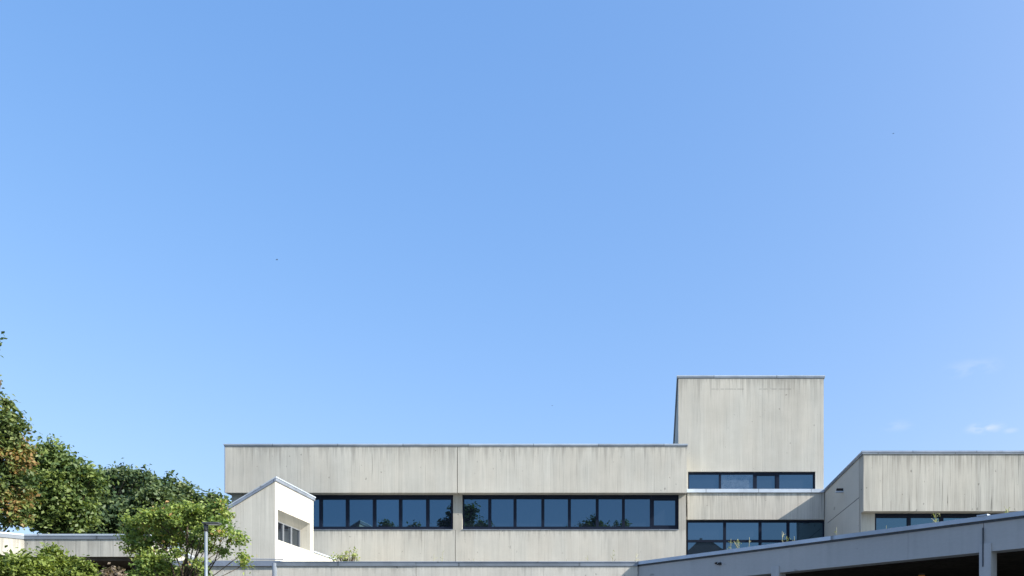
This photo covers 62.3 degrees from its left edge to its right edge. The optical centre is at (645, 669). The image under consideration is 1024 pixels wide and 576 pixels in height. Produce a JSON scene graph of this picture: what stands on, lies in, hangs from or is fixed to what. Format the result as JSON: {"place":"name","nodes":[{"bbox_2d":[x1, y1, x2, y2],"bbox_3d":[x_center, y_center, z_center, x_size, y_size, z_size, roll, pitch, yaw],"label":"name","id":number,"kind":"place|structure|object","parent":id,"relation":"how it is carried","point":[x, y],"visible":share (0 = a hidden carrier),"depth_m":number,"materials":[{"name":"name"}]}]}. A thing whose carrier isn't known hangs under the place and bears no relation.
{"place":"outdoors","nodes":[
{"label":"outdoors","id":0,"kind":"place"},
{"bbox_2d":[184,476,335,560],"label":"roof pavilion","id":1,"kind":"structure","parent":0,"point":[274,517],"depth_m":31.23,"materials":[{"name":"concrete"}]},
{"bbox_2d":[278,521,283,541],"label":"window","id":2,"kind":"structure","parent":1,"relation":"in","point":[280,525],"depth_m":32.67,"materials":[{"name":"grey glass"}]},
{"bbox_2d":[284,524,291,544],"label":"window","id":3,"kind":"structure","parent":1,"relation":"in","point":[287,529],"depth_m":33.32,"materials":[{"name":"grey glass"}]},
{"bbox_2d":[292,527,299,546],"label":"window","id":4,"kind":"structure","parent":1,"relation":"in","point":[295,532],"depth_m":34.07,"materials":[{"name":"grey glass"}]},
{"bbox_2d":[223,444,687,560],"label":"office wing","id":5,"kind":"structure","parent":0,"point":[491,502],"depth_m":37.36,"materials":[{"name":"beige concrete"}]},
{"bbox_2d":[313,495,320,528],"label":"window","id":6,"kind":"structure","parent":5,"relation":"in","point":[317,503],"depth_m":37.53,"materials":[{"name":"blue glass"}]},
{"bbox_2d":[321,495,346,528],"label":"window","id":7,"kind":"structure","parent":5,"relation":"in","point":[333,507],"depth_m":37.53,"materials":[{"name":"blue glass"}]},
{"bbox_2d":[347,495,373,528],"bbox_3d":[-12.812,-7.170,37.530,1.214,1.668,0.100,0,0,0],"label":"window","id":8,"kind":"structure","parent":5,"relation":"in","point":[360,508],"depth_m":37.53,"materials":[{"name":"blue glass"}]},
{"bbox_2d":[374,495,399,528],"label":"window","id":9,"kind":"structure","parent":5,"relation":"in","point":[386,507],"depth_m":37.53,"materials":[{"name":"blue glass"}]},
{"bbox_2d":[400,495,427,528],"bbox_3d":[-10.415,-7.170,37.530,1.222,1.668,0.100,0,0,0],"label":"window","id":10,"kind":"structure","parent":5,"relation":"in","point":[413,508],"depth_m":37.53,"materials":[{"name":"blue glass"}]},
{"bbox_2d":[428,495,452,528],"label":"window","id":11,"kind":"structure","parent":5,"relation":"in","point":[440,507],"depth_m":37.53,"materials":[{"name":"blue glass"}]},
{"bbox_2d":[463,495,489,528],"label":"window","id":12,"kind":"structure","parent":5,"relation":"in","point":[476,508],"depth_m":37.53,"materials":[{"name":"blue glass"}]},
{"bbox_2d":[490,495,514,528],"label":"window","id":13,"kind":"structure","parent":5,"relation":"in","point":[502,507],"depth_m":37.53,"materials":[{"name":"blue glass"}]},
{"bbox_2d":[515,495,542,528],"bbox_3d":[-5.240,-7.170,37.530,1.251,1.668,0.100,0,0,0],"label":"window","id":14,"kind":"structure","parent":5,"relation":"in","point":[528,508],"depth_m":37.53,"materials":[{"name":"blue glass"}]},
{"bbox_2d":[543,495,568,528],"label":"window","id":15,"kind":"structure","parent":5,"relation":"in","point":[555,507],"depth_m":37.53,"materials":[{"name":"blue glass"}]},
{"bbox_2d":[569,495,596,528],"bbox_3d":[-2.789,-7.170,37.530,1.251,1.668,0.100,0,0,0],"label":"window","id":16,"kind":"structure","parent":5,"relation":"in","point":[582,508],"depth_m":37.53,"materials":[{"name":"blue glass"}]},
{"bbox_2d":[597,495,622,528],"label":"window","id":17,"kind":"structure","parent":5,"relation":"in","point":[609,507],"depth_m":37.53,"materials":[{"name":"blue glass"}]},
{"bbox_2d":[623,495,650,528],"bbox_3d":[-0.353,-7.170,37.530,1.251,1.668,0.100,0,0,0],"label":"window","id":18,"kind":"structure","parent":5,"relation":"in","point":[636,508],"depth_m":37.53,"materials":[{"name":"blue glass"}]},
{"bbox_2d":[651,495,678,528],"bbox_3d":[0.894,-7.170,37.530,1.237,1.668,0.100,0,0,0],"label":"window","id":19,"kind":"structure","parent":5,"relation":"in","point":[664,508],"depth_m":37.53,"materials":[{"name":"blue glass"}]},
{"bbox_2d":[0,0,1023,548],"label":"sky","id":20,"kind":"structure","parent":0,"point":[478,218],"materials":[{"name":"blue"}]},
{"bbox_2d":[673,375,824,554],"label":"tower block","id":21,"kind":"structure","parent":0,"point":[755,460],"depth_m":38.50,"materials":[{"name":"concrete"}]},
{"bbox_2d":[688,472,719,488],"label":"window","id":22,"kind":"structure","parent":21,"relation":"in","point":[696,480],"depth_m":38.66,"materials":[{"name":"blue glass"}]},
{"bbox_2d":[687,520,724,554],"bbox_3d":[2.792,-5.433,38.200,1.707,2.866,0.120,0,0,0],"label":"window","id":23,"kind":"structure","parent":21,"relation":"in","point":[703,536],"depth_m":38.20,"materials":[{"name":"blue glass"}]},
{"bbox_2d":[720,472,753,488],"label":"window","id":24,"kind":"structure","parent":21,"relation":"in","point":[728,480],"depth_m":38.66,"materials":[{"name":"blue glass"}]},
{"bbox_2d":[725,520,759,549],"bbox_3d":[4.461,-5.433,38.200,1.625,2.866,0.120,0,0,0],"label":"window","id":25,"kind":"structure","parent":21,"relation":"in","point":[741,530],"depth_m":38.20,"materials":[{"name":"blue glass"}]},
{"bbox_2d":[754,472,777,488],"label":"window","id":26,"kind":"structure","parent":21,"relation":"in","point":[762,480],"depth_m":38.66,"materials":[{"name":"blue glass"}]},
{"bbox_2d":[760,520,787,544],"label":"window","id":27,"kind":"structure","parent":21,"relation":"in","point":[771,531],"depth_m":38.20,"materials":[{"name":"blue glass"}]},
{"bbox_2d":[778,472,814,488],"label":"window","id":28,"kind":"structure","parent":21,"relation":"in","point":[786,480],"depth_m":38.66,"materials":[{"name":"blue glass"}]},
{"bbox_2d":[788,520,823,541],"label":"window","id":29,"kind":"structure","parent":21,"relation":"in","point":[797,529],"depth_m":38.20,"materials":[{"name":"blue glass"}]},
{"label":"plaza","id":30,"kind":"structure","parent":0,"visible":0},
{"bbox_2d":[0,331,47,531],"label":"broadleaf tree","id":31,"kind":"object","parent":30,"relation":"on","point":[16,487],"visible":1,"depth_m":28.82,"materials":[{"name":"green plant"}]},
{"bbox_2d":[0,545,64,575],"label":"hedge shrub","id":32,"kind":"object","parent":30,"relation":"on","point":[23,564],"visible":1,"depth_m":12.87,"materials":[{"name":"green plant"}]},
{"bbox_2d":[31,542,104,575],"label":"hedge shrub","id":33,"kind":"object","parent":30,"relation":"on","point":[70,566],"visible":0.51,"depth_m":13.51,"materials":[{"name":"green plant"}]},
{"bbox_2d":[0,532,198,574],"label":"covered walkway","id":34,"kind":"structure","parent":30,"relation":"on","point":[102,550],"depth_m":20.00,"materials":[{"name":"concrete"}]},
{"bbox_2d":[97,562,127,575],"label":"dry shrub","id":35,"kind":"object","parent":30,"relation":"on","point":[111,571],"visible":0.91,"depth_m":19.29,"materials":[{"name":"brown plant"}]},
{"bbox_2d":[113,493,254,575],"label":"tree","id":36,"kind":"object","parent":30,"relation":"on","point":[187,516],"visible":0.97,"depth_m":16.35,"materials":[{"name":"green plant"}]},
{"bbox_2d":[161,559,212,575],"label":"dark shrub","id":37,"kind":"object","parent":30,"relation":"on","point":[176,567],"visible":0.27,"depth_m":17.41,"materials":[{"name":"green plant"}]},
{"bbox_2d":[201,522,221,575],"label":"street lamp","id":38,"kind":"object","parent":30,"relation":"on","point":[206,527],"visible":1,"depth_m":12.98,"materials":[{"name":"grey metal"}]},
{"bbox_2d":[172,559,637,575],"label":"ground floor block","id":39,"kind":"structure","parent":30,"relation":"on","point":[445,568],"depth_m":20.00,"materials":[{"name":"concrete"}]},
{"bbox_2d":[328,546,359,560],"bbox_3d":[-8.652,-2.939,23.990,0.864,1.294,0.660,0,0,-28],"label":"roof shrub","id":40,"kind":"object","parent":39,"relation":"on","point":[342,557],"visible":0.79,"depth_m":23.97,"materials":[{"name":"green plant"}]},
{"bbox_2d":[636,511,1023,575],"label":"entrance canopy","id":41,"kind":"object","parent":30,"relation":"on","point":[985,545],"visible":1,"depth_m":16.27,"materials":[{"name":"concrete"}]},
{"bbox_3d":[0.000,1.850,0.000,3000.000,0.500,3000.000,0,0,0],"label":"ground","id":42,"kind":"structure","parent":0,"visible":0},
{"bbox_2d":[18,432,118,533],"bbox_3d":[-23.140,-3.864,33.129,4.052,11.132,2.732,0,0,-19],"label":"broadleaf tree","id":43,"kind":"object","parent":42,"relation":"on","point":[70,486],"visible":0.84,"depth_m":32.60,"materials":[{"name":"green plant"}]},
{"bbox_2d":[85,458,183,539],"bbox_3d":[-25.519,-4.371,39.844,6.664,12.210,4.516,0,0,19],"label":"broadleaf tree","id":44,"kind":"object","parent":42,"relation":"on","point":[135,488],"visible":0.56,"depth_m":39.44,"materials":[{"name":"green plant"}]},
{"bbox_2d":[157,470,231,548],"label":"broadleaf tree","id":45,"kind":"object","parent":42,"relation":"on","point":[185,491],"visible":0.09,"depth_m":43.65,"materials":[{"name":"green plant"}]},
{"bbox_2d":[824,451,1023,536],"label":"corner block","id":46,"kind":"structure","parent":42,"relation":"on","point":[864,491],"depth_m":31.28,"materials":[{"name":"concrete"}]},
{"bbox_2d":[875,513,908,529],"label":"window","id":47,"kind":"structure","parent":46,"relation":"in","point":[892,520],"depth_m":31.81,"materials":[{"name":"blue glass"}]},
{"bbox_2d":[909,513,941,525],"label":"window","id":48,"kind":"structure","parent":46,"relation":"in","point":[914,518],"depth_m":31.75,"materials":[{"name":"blue glass"}]},
{"bbox_2d":[942,513,977,520],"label":"window","id":49,"kind":"structure","parent":46,"relation":"in","point":[945,516],"depth_m":31.75,"materials":[{"name":"blue glass"}]},
{"bbox_2d":[978,513,1001,514],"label":"window","id":50,"kind":"structure","parent":46,"relation":"in","point":[978,513],"depth_m":31.75,"materials":[{"name":"black metal"}]}
]}

